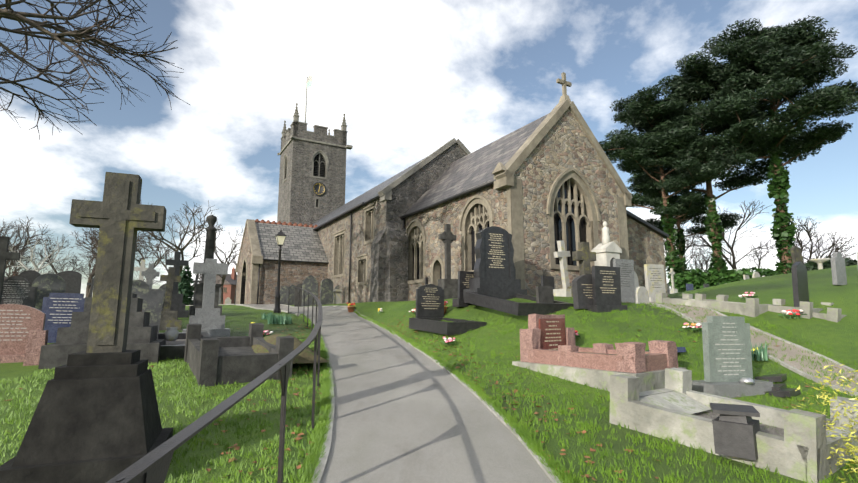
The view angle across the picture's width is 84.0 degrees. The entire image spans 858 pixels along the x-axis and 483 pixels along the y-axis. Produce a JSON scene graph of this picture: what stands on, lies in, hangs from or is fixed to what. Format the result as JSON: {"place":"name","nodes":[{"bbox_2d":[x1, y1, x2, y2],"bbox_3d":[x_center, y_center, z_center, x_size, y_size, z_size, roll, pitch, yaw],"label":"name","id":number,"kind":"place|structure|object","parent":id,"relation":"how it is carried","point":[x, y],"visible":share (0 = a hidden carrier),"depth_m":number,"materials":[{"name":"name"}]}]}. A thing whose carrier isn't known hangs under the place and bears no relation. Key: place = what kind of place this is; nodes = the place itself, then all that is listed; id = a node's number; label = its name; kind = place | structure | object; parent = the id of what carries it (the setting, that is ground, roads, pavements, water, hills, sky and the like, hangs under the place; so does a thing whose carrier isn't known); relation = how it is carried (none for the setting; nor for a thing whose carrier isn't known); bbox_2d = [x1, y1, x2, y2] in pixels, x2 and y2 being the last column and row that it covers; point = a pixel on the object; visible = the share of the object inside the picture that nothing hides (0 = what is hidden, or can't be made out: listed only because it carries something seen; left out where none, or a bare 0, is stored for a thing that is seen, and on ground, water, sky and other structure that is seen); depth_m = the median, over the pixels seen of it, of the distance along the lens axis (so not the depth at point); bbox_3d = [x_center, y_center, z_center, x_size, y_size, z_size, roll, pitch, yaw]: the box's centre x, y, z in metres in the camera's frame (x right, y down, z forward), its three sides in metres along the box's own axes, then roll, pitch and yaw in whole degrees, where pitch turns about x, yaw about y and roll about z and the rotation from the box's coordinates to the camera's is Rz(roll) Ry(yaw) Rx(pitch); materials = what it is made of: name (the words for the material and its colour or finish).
{"place":"outdoors","nodes":[
{"label":"outdoors","id":0,"kind":"place"},
{"bbox_2d":[255,219,316,227],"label":"ridge tiles","id":1,"kind":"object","parent":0,"point":[283,223],"depth_m":26.96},
{"bbox_2d":[277,139,345,224],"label":"church tower","id":2,"kind":"structure","parent":0,"point":[296,198],"depth_m":37.60,"materials":[{"name":"stone"}]},
{"bbox_2d":[282,150,328,208],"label":"church tower dressings","id":3,"kind":"structure","parent":2,"relation":"attached to","point":[318,166],"depth_m":38.14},
{"bbox_2d":[277,103,352,155],"bbox_3d":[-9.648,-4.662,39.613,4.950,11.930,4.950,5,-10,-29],"label":"tower parapet","id":4,"kind":"structure","parent":2,"relation":"on","point":[298,130],"depth_m":38.45,"materials":[{"name":"stone"}]},
{"bbox_2d":[312,182,325,195],"bbox_3d":[-8.674,-4.154,37.633,1.100,1.100,0.061,5,-10,-29],"label":"clock","id":5,"kind":"object","parent":2,"relation":"attached to","point":[318,188],"visible":1,"depth_m":37.62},
{"bbox_2d":[244,304,551,482],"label":"path","id":6,"kind":"structure","parent":0,"point":[404,412],"depth_m":4.91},
{"bbox_2d":[0,265,857,482],"bbox_3d":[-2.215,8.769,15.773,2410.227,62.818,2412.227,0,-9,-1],"label":"ground","id":7,"kind":"structure","parent":0,"point":[840,337],"depth_m":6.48,"materials":[{"name":"green plant"}]},
{"bbox_2d":[0,236,20,304],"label":"stone cross","id":8,"kind":"object","parent":7,"relation":"on","point":[5,255],"visible":0.62,"depth_m":12.37,"materials":[{"name":"stone"}]},
{"bbox_2d":[1,276,37,307],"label":"gravestone","id":9,"kind":"object","parent":7,"relation":"on","point":[19,290],"visible":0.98,"depth_m":12.75,"materials":[{"name":"stone"}]},
{"bbox_2d":[5,247,36,279],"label":"bare tree","id":10,"kind":"object","parent":7,"relation":"on","point":[12,271],"visible":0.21,"depth_m":75.64,"materials":[{"name":"brown plant"}]},
{"bbox_2d":[0,304,45,362],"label":"gravestone","id":11,"kind":"object","parent":7,"relation":"on","point":[18,322],"visible":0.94,"depth_m":7.42,"materials":[{"name":"stone"}]},
{"bbox_2d":[18,270,40,286],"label":"gravestone","id":12,"kind":"object","parent":7,"relation":"on","point":[30,276],"visible":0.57,"depth_m":19.44,"materials":[{"name":"black stone"}]},
{"bbox_2d":[0,217,64,275],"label":"bare tree","id":13,"kind":"object","parent":7,"relation":"on","point":[28,229],"visible":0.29,"depth_m":78.45,"materials":[{"name":"brown plant"}]},
{"bbox_2d":[23,330,47,365],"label":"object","id":14,"kind":"object","parent":7,"relation":"on","point":[37,340],"visible":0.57,"depth_m":7.16,"materials":[{"name":"stone"}]},
{"bbox_2d":[8,233,85,274],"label":"bare tree","id":15,"kind":"object","parent":7,"relation":"on","point":[22,254],"visible":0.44,"depth_m":62.05,"materials":[{"name":"brown plant"}]},
{"bbox_2d":[32,273,65,310],"bbox_3d":[-11.084,1.555,13.879,0.790,1.256,0.111,6,-10,-32],"label":"gravestone","id":16,"kind":"object","parent":7,"relation":"on","point":[46,284],"visible":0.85,"depth_m":13.85,"materials":[{"name":"stone"}]},
{"bbox_2d":[42,293,84,342],"bbox_3d":[-7.209,1.534,9.403,0.850,1.035,0.250,4,-10,-24],"label":"gravestone","id":17,"kind":"object","parent":7,"relation":"on","point":[58,309],"visible":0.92,"depth_m":9.36,"materials":[{"name":"stone"}]},
{"bbox_2d":[36,237,91,273],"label":"bare tree","id":18,"kind":"object","parent":7,"relation":"on","point":[51,265],"visible":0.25,"depth_m":83.72,"materials":[{"name":"brown plant"}]},
{"bbox_2d":[57,271,81,292],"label":"gravestone","id":19,"kind":"object","parent":7,"relation":"on","point":[72,279],"visible":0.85,"depth_m":19.95,"materials":[{"name":"black stone"}]},
{"bbox_2d":[0,172,172,482],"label":"stone cross monument","id":20,"kind":"object","parent":7,"relation":"on","point":[95,418],"visible":0.98,"depth_m":3.61,"materials":[{"name":"stone"}]},
{"bbox_2d":[0,0,189,139],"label":"tree","id":21,"kind":"object","parent":7,"relation":"on","point":[79,34],"visible":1,"depth_m":11.64,"materials":[{"name":"brown plant"}]},
{"bbox_2d":[38,248,165,368],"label":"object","id":22,"kind":"structure","parent":7,"relation":"on","point":[141,336],"depth_m":7.41,"materials":[{"name":"stone"}]},
{"bbox_2d":[68,199,138,296],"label":"bare tree","id":23,"kind":"object","parent":7,"relation":"on","point":[90,277],"visible":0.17,"depth_m":64.95,"materials":[{"name":"brown plant"}]},
{"bbox_2d":[76,232,156,280],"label":"bare tree","id":24,"kind":"object","parent":7,"relation":"on","point":[94,247],"visible":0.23,"depth_m":65.11,"materials":[{"name":"brown plant"}]},
{"bbox_2d":[132,288,163,332],"bbox_3d":[-5.575,1.471,9.325,0.622,1.126,0.121,5,-10,-31],"label":"gravestone","id":25,"kind":"object","parent":7,"relation":"on","point":[152,301],"visible":0.29,"depth_m":9.38,"materials":[{"name":"stone"}]},
{"bbox_2d":[141,264,159,288],"bbox_3d":[-8.865,1.563,15.104,0.620,1.700,0.450,5,-10,-29],"label":"stone cross","id":26,"kind":"object","parent":7,"relation":"on","point":[150,273],"visible":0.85,"depth_m":15.13,"materials":[{"name":"grey stone"}]},
{"bbox_2d":[134,241,175,284],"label":"bare tree","id":27,"kind":"object","parent":7,"relation":"on","point":[157,261],"visible":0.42,"depth_m":75.41,"materials":[{"name":"brown plant"}]},
{"bbox_2d":[159,267,181,329],"bbox_3d":[-6.497,1.447,11.855,0.700,1.629,0.600,4,-10,-26],"label":"stone cross","id":28,"kind":"object","parent":7,"relation":"on","point":[169,318],"visible":0.79,"depth_m":11.78,"materials":[{"name":"stone"}]},
{"bbox_2d":[162,252,188,317],"bbox_3d":[-7.852,1.368,14.744,0.800,2.100,0.600,6,-10,-32],"label":"cross gravestone","id":29,"kind":"object","parent":7,"relation":"on","point":[177,304],"visible":0.69,"depth_m":14.65,"materials":[{"name":"stone"}]},
{"bbox_2d":[136,200,223,288],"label":"bare tree","id":30,"kind":"object","parent":7,"relation":"on","point":[181,249],"visible":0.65,"depth_m":59.45,"materials":[{"name":"brown plant"}]},
{"bbox_2d":[156,332,209,359],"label":"grave kerb","id":31,"kind":"structure","parent":7,"relation":"on","point":[172,349],"depth_m":7.95,"materials":[{"name":"stone"}]},
{"bbox_2d":[165,327,178,340],"bbox_3d":[-4.724,1.702,8.755,0.240,0.240,0.228,0,-9,-1],"label":"stone ball","id":32,"kind":"object","parent":31,"relation":"on","point":[171,333],"visible":1,"depth_m":8.68,"materials":[{"name":"grey stone"}]},
{"bbox_2d":[178,261,193,304],"bbox_3d":[-15.189,2.781,29.599,1.304,3.247,1.342,0,-9,-1],"label":"bush","id":33,"kind":"object","parent":7,"relation":"on","point":[185,289],"visible":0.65,"depth_m":29.49,"materials":[{"name":"green plant"}]},
{"bbox_2d":[189,215,221,314],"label":"monument urn column","id":34,"kind":"structure","parent":7,"relation":"on","point":[211,229],"depth_m":15.54,"materials":[{"name":"stone"}]},
{"bbox_2d":[182,258,229,336],"bbox_3d":[-4.986,1.313,10.784,0.950,1.850,0.600,4,-10,-27],"label":"monument ihs cross","id":35,"kind":"object","parent":7,"relation":"on","point":[208,317],"visible":0.85,"depth_m":10.70,"materials":[{"name":"grey stone"}]},
{"bbox_2d":[106,286,322,482],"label":"handrail","id":36,"kind":"object","parent":7,"relation":"on","point":[152,466],"visible":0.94,"depth_m":2.27,"materials":[{"name":"metal"}]},
{"bbox_2d":[194,222,243,303],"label":"bare tree","id":37,"kind":"object","parent":7,"relation":"on","point":[234,245],"visible":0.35,"depth_m":66.45,"materials":[{"name":"brown plant"}]},
{"bbox_2d":[216,267,236,303],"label":"house","id":38,"kind":"structure","parent":7,"relation":"on","point":[230,283],"depth_m":120.39,"materials":[{"name":"red brick"}]},
{"bbox_2d":[184,323,293,386],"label":"grave kerb","id":39,"kind":"structure","parent":7,"relation":"on","point":[212,361],"depth_m":6.59,"materials":[{"name":"stone"}]},
{"bbox_2d":[273,229,286,312],"bbox_3d":[-5.617,1.113,17.863,0.440,3.270,0.380,4,-10,-24],"label":"lamp post","id":40,"kind":"object","parent":7,"relation":"on","point":[280,236],"visible":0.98,"depth_m":17.84,"materials":[{"name":"metal"}]},
{"bbox_2d":[267,313,293,323],"bbox_3d":[-4.258,2.204,13.690,0.738,0.318,0.808,0,-9,-1],"label":"daffodil clump","id":41,"kind":"object","parent":7,"relation":"on","point":[279,319],"visible":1,"depth_m":13.48,"materials":[{"name":"green plant"}]},
{"bbox_2d":[235,226,327,303],"bbox_3d":[-8.181,1.932,26.548,3.994,5.700,5.000,5,-10,-29],"label":"church porch","id":42,"kind":"object","parent":7,"relation":"on","point":[294,273],"visible":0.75,"depth_m":24.39,"materials":[{"name":"stone"}]},
{"bbox_2d":[235,219,262,303],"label":"church porch dressings","id":43,"kind":"structure","parent":42,"relation":"attached to","point":[256,256],"depth_m":24.08,"materials":[{"name":"stone"}]},
{"bbox_2d":[255,222,328,263],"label":"porch roof","id":44,"kind":"structure","parent":42,"relation":"on","point":[302,244],"depth_m":25.52,"materials":[{"name":"stone"}]},
{"bbox_2d":[251,333,329,363],"bbox_3d":[-2.562,1.790,8.142,1.100,0.427,2.200,5,-10,-29],"label":"grave mound","id":45,"kind":"object","parent":7,"relation":"on","point":[305,355],"visible":0.38,"depth_m":7.46,"materials":[{"name":"soil"}]},
{"bbox_2d":[294,283,302,306],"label":"gravestone","id":46,"kind":"object","parent":7,"relation":"on","point":[296,295],"visible":0.45,"depth_m":22.45,"materials":[{"name":"stone"}]},
{"bbox_2d":[302,275,317,305],"bbox_3d":[-5.501,2.268,22.101,0.724,1.452,0.104,5,-10,-29],"label":"gothic monument porch","id":47,"kind":"object","parent":7,"relation":"on","point":[310,283],"visible":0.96,"depth_m":22.06,"materials":[{"name":"stone"}]},
{"bbox_2d":[320,278,333,304],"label":"gravestone","id":48,"kind":"object","parent":7,"relation":"on","point":[326,291],"visible":0.92,"depth_m":22.02,"materials":[{"name":"stone"}]},
{"bbox_2d":[186,304,562,482],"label":"path kerb","id":49,"kind":"structure","parent":7,"relation":"on","point":[323,460],"depth_m":4.72,"materials":[{"name":"concrete"}]},
{"bbox_2d":[370,220,407,301],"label":"buttress","id":50,"kind":"structure","parent":7,"relation":"on","point":[389,264],"depth_m":18.84,"materials":[{"name":"stone"}]},
{"bbox_2d":[317,143,465,303],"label":"church nave","id":51,"kind":"structure","parent":7,"relation":"on","point":[409,192],"depth_m":21.22,"materials":[{"name":"stone"}]},
{"bbox_2d":[312,156,427,229],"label":"nave roof","id":52,"kind":"structure","parent":51,"relation":"on","point":[369,195],"depth_m":26.01,"materials":[{"name":"stone"}]},
{"bbox_2d":[257,179,495,303],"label":"gutters and downpipes","id":53,"kind":"object","parent":51,"relation":"attached to","point":[433,204],"visible":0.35,"depth_m":19.44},
{"bbox_2d":[333,138,470,285],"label":"church nave dressings","id":54,"kind":"structure","parent":51,"relation":"attached to","point":[385,193],"depth_m":21.11,"materials":[{"name":"stone"}]},
{"bbox_2d":[4,301,849,480],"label":"fallen leaves","id":55,"kind":"object","parent":7,"relation":"on","point":[299,466],"visible":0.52,"depth_m":5.06,"materials":[{"name":"plant"}]},
{"bbox_2d":[415,284,443,317],"bbox_3d":[0.022,1.573,11.757,0.900,1.060,0.300,4,-10,-26],"label":"gravestone","id":56,"kind":"object","parent":7,"relation":"on","point":[429,300],"visible":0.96,"depth_m":11.72,"materials":[{"name":"stone"}]},
{"bbox_2d":[409,318,486,334],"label":"grave base","id":57,"kind":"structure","parent":7,"relation":"on","point":[454,327],"depth_m":10.03,"materials":[{"name":"stone"}]},
{"bbox_2d":[438,224,457,298],"bbox_3d":[0.588,0.663,14.986,0.700,2.450,0.550,5,-10,-29],"label":"gravestone","id":58,"kind":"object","parent":7,"relation":"on","point":[448,284],"visible":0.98,"depth_m":14.90,"materials":[{"name":"stone"}]},
{"bbox_2d":[452,271,473,306],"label":"gravestone","id":59,"kind":"object","parent":7,"relation":"on","point":[464,277],"visible":0.42,"depth_m":12.10,"materials":[{"name":"stone"}]},
{"bbox_2d":[463,226,526,302],"bbox_3d":[1.679,0.585,12.167,1.500,1.950,0.640,4,-10,-27],"label":"big black monument","id":60,"kind":"object","parent":7,"relation":"on","point":[494,271],"visible":1,"depth_m":12.02,"materials":[{"name":"stone"}]},
{"bbox_2d":[404,108,623,300],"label":"church wall","id":61,"kind":"structure","parent":7,"relation":"on","point":[564,144],"depth_m":15.31,"materials":[{"name":"stone"}]},
{"bbox_2d":[403,114,547,218],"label":"chancel roof","id":62,"kind":"structure","parent":61,"relation":"on","point":[471,170],"depth_m":17.37,"materials":[{"name":"stone"}]},
{"bbox_2d":[405,72,631,288],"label":"church chancel dressings","id":63,"kind":"structure","parent":61,"relation":"attached to","point":[568,217],"depth_m":15.19,"materials":[{"name":"stone"}]},
{"bbox_2d":[465,292,573,315],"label":"grave base","id":64,"kind":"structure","parent":7,"relation":"on","point":[511,307],"depth_m":10.03,"materials":[{"name":"stone"}]},
{"bbox_2d":[535,286,553,302],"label":"gravestone","id":65,"kind":"object","parent":7,"relation":"on","point":[544,294],"visible":0.64,"depth_m":10.35,"materials":[{"name":"stone"}]},
{"bbox_2d":[553,240,571,296],"bbox_3d":[3.752,0.795,13.209,0.701,1.650,0.450,6,-11,-35],"label":"monument tilted cross","id":66,"kind":"object","parent":7,"relation":"on","point":[561,254],"visible":0.81,"depth_m":13.14,"materials":[{"name":"grey stone"}]},
{"bbox_2d":[567,242,595,296],"bbox_3d":[4.260,0.818,13.018,0.750,1.600,0.600,4,-10,-24],"label":"stone cross","id":67,"kind":"object","parent":7,"relation":"on","point":[583,255],"visible":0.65,"depth_m":12.99,"materials":[{"name":"stone"}]},
{"bbox_2d":[572,274,592,308],"bbox_3d":[3.384,1.056,10.026,0.830,0.728,0.145,4,-10,-27],"label":"dark round monument","id":68,"kind":"object","parent":7,"relation":"on","point":[582,291],"visible":0.54,"depth_m":9.87,"materials":[{"name":"black stone"}]},
{"bbox_2d":[512,314,685,391],"bbox_3d":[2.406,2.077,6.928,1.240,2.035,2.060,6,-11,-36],"label":"pink grave monument","id":69,"kind":"object","parent":7,"relation":"on","point":[547,345],"visible":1,"depth_m":6.55,"materials":[{"name":"stone"}]},
{"bbox_2d":[591,221,621,266],"bbox_3d":[5.415,0.584,14.495,0.900,2.440,0.800,4,-10,-27],"label":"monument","id":70,"kind":"object","parent":7,"relation":"on","point":[606,250],"visible":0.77,"depth_m":14.37,"materials":[{"name":"stone"}]},
{"bbox_2d":[587,266,626,312],"bbox_3d":[3.695,1.009,9.927,0.800,0.984,0.280,4,-10,-23],"label":"black monument","id":71,"kind":"object","parent":7,"relation":"on","point":[606,286],"visible":1,"depth_m":9.85,"materials":[{"name":"stone"}]},
{"bbox_2d":[613,259,634,302],"bbox_3d":[4.837,1.008,11.855,0.700,1.134,0.280,4,-10,-24],"label":"gravestone","id":72,"kind":"object","parent":7,"relation":"on","point":[626,266],"visible":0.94,"depth_m":11.82,"materials":[{"name":"stone"}]},
{"bbox_2d":[634,286,649,303],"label":"gravestone","id":73,"kind":"object","parent":7,"relation":"on","point":[641,294],"visible":0.96,"depth_m":10.84,"materials":[{"name":"grey stone"}]},
{"bbox_2d":[626,210,668,296],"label":"church side wall","id":74,"kind":"structure","parent":7,"relation":"on","point":[645,242],"depth_m":17.54,"materials":[{"name":"stone"}]},
{"bbox_2d":[644,264,665,301],"bbox_3d":[5.843,1.106,12.314,0.700,1.038,0.250,4,-10,-25],"label":"gravestone","id":75,"kind":"object","parent":7,"relation":"on","point":[654,279],"visible":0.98,"depth_m":12.24,"materials":[{"name":"stone"}]},
{"bbox_2d":[660,194,681,288],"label":"ivy","id":76,"kind":"object","parent":7,"relation":"on","point":[668,257],"visible":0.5,"depth_m":53.74,"materials":[{"name":"green plant"}]},
{"bbox_2d":[599,85,758,269],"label":"pine","id":77,"kind":"object","parent":7,"relation":"on","point":[635,145],"depth_m":52.95,"materials":[{"name":"plant"}]},
{"bbox_2d":[653,219,706,267],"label":"bare tree","id":78,"kind":"object","parent":7,"relation":"on","point":[687,244],"visible":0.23,"depth_m":75.02,"materials":[{"name":"brown plant"}]},
{"bbox_2d":[674,228,689,272],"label":"ivy","id":79,"kind":"object","parent":7,"relation":"on","point":[681,241],"visible":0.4,"depth_m":65.66,"materials":[{"name":"green plant"}]},
{"bbox_2d":[627,162,742,270],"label":"pine","id":80,"kind":"object","parent":7,"relation":"on","point":[729,220],"depth_m":65.74,"materials":[{"name":"plant"}]},
{"bbox_2d":[686,243,711,271],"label":"bare tree","id":81,"kind":"object","parent":7,"relation":"on","point":[702,263],"visible":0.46,"depth_m":86.97,"materials":[{"name":"grey plant"}]},
{"bbox_2d":[630,51,788,269],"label":"pine","id":82,"kind":"object","parent":7,"relation":"on","point":[690,80],"depth_m":50.77,"materials":[{"name":"plant"}]},
{"bbox_2d":[704,194,727,273],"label":"ivy","id":83,"kind":"object","parent":7,"relation":"on","point":[714,216],"visible":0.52,"depth_m":52.17,"materials":[{"name":"green plant"}]},
{"bbox_2d":[656,293,784,316],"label":"kerb","id":84,"kind":"structure","parent":7,"relation":"on","point":[752,307],"depth_m":9.77,"materials":[{"name":"stone"}]},
{"bbox_2d":[668,267,774,291],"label":"laurel hedge","id":85,"kind":"object","parent":7,"relation":"on","point":[697,278],"visible":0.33,"depth_m":51.02,"materials":[{"name":"green plant"}]},
{"bbox_2d":[684,200,776,268],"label":"bare tree","id":86,"kind":"object","parent":7,"relation":"on","point":[733,265],"visible":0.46,"depth_m":73.47,"materials":[{"name":"brown plant"}]},
{"bbox_2d":[692,316,772,397],"bbox_3d":[3.828,1.479,6.131,0.950,1.035,0.420,3,-9,-17],"label":"monument","id":87,"kind":"object","parent":7,"relation":"on","point":[727,357],"visible":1,"depth_m":6.05,"materials":[{"name":"grey stone"}]},
{"bbox_2d":[610,367,857,482],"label":"monument kerb","id":88,"kind":"structure","parent":7,"relation":"on","point":[799,448],"depth_m":4.23,"materials":[{"name":"stone"}]},
{"bbox_2d":[710,403,759,460],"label":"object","id":89,"kind":"structure","parent":7,"relation":"on","point":[736,428],"depth_m":3.85,"materials":[{"name":"black stone"}]},
{"bbox_2d":[645,302,857,396],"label":"path edging","id":90,"kind":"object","parent":7,"relation":"on","point":[800,372],"depth_m":7.33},
{"bbox_2d":[751,342,768,360],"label":"daffodils","id":91,"kind":"object","parent":7,"relation":"on","point":[758,354],"visible":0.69,"depth_m":7.29,"materials":[{"name":"green plant"}]},
{"bbox_2d":[695,293,833,318],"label":"kerb","id":92,"kind":"structure","parent":7,"relation":"on","point":[807,308],"depth_m":9.26,"materials":[{"name":"stone"}]},
{"bbox_2d":[755,374,786,381],"bbox_3d":[4.738,1.891,6.601,0.307,0.111,0.400,-9,-12,44],"label":"monument plaque","id":93,"kind":"object","parent":7,"relation":"on","point":[776,377],"visible":0.79,"depth_m":6.48,"materials":[{"name":"black stone"}]},
{"bbox_2d":[739,242,807,271],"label":"bare tree","id":94,"kind":"object","parent":7,"relation":"on","point":[759,261],"visible":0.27,"depth_m":81.68,"materials":[{"name":"brown plant"}]},
{"bbox_2d":[699,15,857,273],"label":"pine","id":95,"kind":"object","parent":7,"relation":"on","point":[774,54],"depth_m":47.06,"materials":[{"name":"plant"}]},
{"bbox_2d":[765,109,796,274],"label":"ivy","id":96,"kind":"object","parent":7,"relation":"on","point":[781,177],"visible":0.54,"depth_m":48.23,"materials":[{"name":"green plant"}]},
{"bbox_2d":[716,295,846,321],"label":"kerb","id":97,"kind":"structure","parent":7,"relation":"on","point":[833,314],"depth_m":8.77,"materials":[{"name":"stone"}]},
{"bbox_2d":[765,388,800,396],"bbox_3d":[4.425,1.901,5.992,0.400,0.111,0.307,7,-11,-38],"label":"monument plaque","id":98,"kind":"object","parent":7,"relation":"on","point":[788,392],"visible":0.64,"depth_m":5.86,"materials":[{"name":"black stone"}]},
{"bbox_2d":[778,309,806,318],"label":"flowers","id":99,"kind":"object","parent":7,"relation":"on","point":[790,313],"visible":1,"depth_m":8.95,"materials":[{"name":"red plant"}]},
{"bbox_2d":[790,246,803,263],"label":"gravestone","id":100,"kind":"object","parent":7,"relation":"on","point":[796,253],"visible":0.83,"depth_m":15.97,"materials":[{"name":"stone"}]},
{"bbox_2d":[791,262,808,306],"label":"gravestone","id":101,"kind":"object","parent":7,"relation":"on","point":[799,281],"visible":0.86,"depth_m":9.49,"materials":[{"name":"black stone"}]},
{"bbox_2d":[772,216,857,263],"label":"bare tree","id":102,"kind":"object","parent":7,"relation":"on","point":[800,243],"visible":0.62,"depth_m":75.23,"materials":[{"name":"brown plant"}]},
{"bbox_2d":[792,364,857,482],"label":"euonymus shrub","id":103,"kind":"object","parent":7,"relation":"on","point":[852,461],"visible":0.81,"depth_m":3.62,"materials":[{"name":"yellow plant"}]},
{"bbox_2d":[804,255,857,270],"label":"gravestones","id":104,"kind":"object","parent":7,"relation":"on","point":[810,265],"visible":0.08,"depth_m":58.42,"materials":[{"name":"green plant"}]},
{"bbox_2d":[830,252,846,284],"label":"gravestone","id":105,"kind":"object","parent":7,"relation":"on","point":[838,268],"visible":0.98,"depth_m":11.03,"materials":[{"name":"grey stone"}]},
{"bbox_2d":[0,0,857,299],"label":"sky","id":106,"kind":"structure","parent":0,"point":[408,78],"materials":[{"name":"blue"}]},
{"bbox_2d":[651,302,857,391],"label":"side path","id":107,"kind":"structure","parent":0,"point":[761,339],"depth_m":7.56,"materials":[{"name":"gravel"}]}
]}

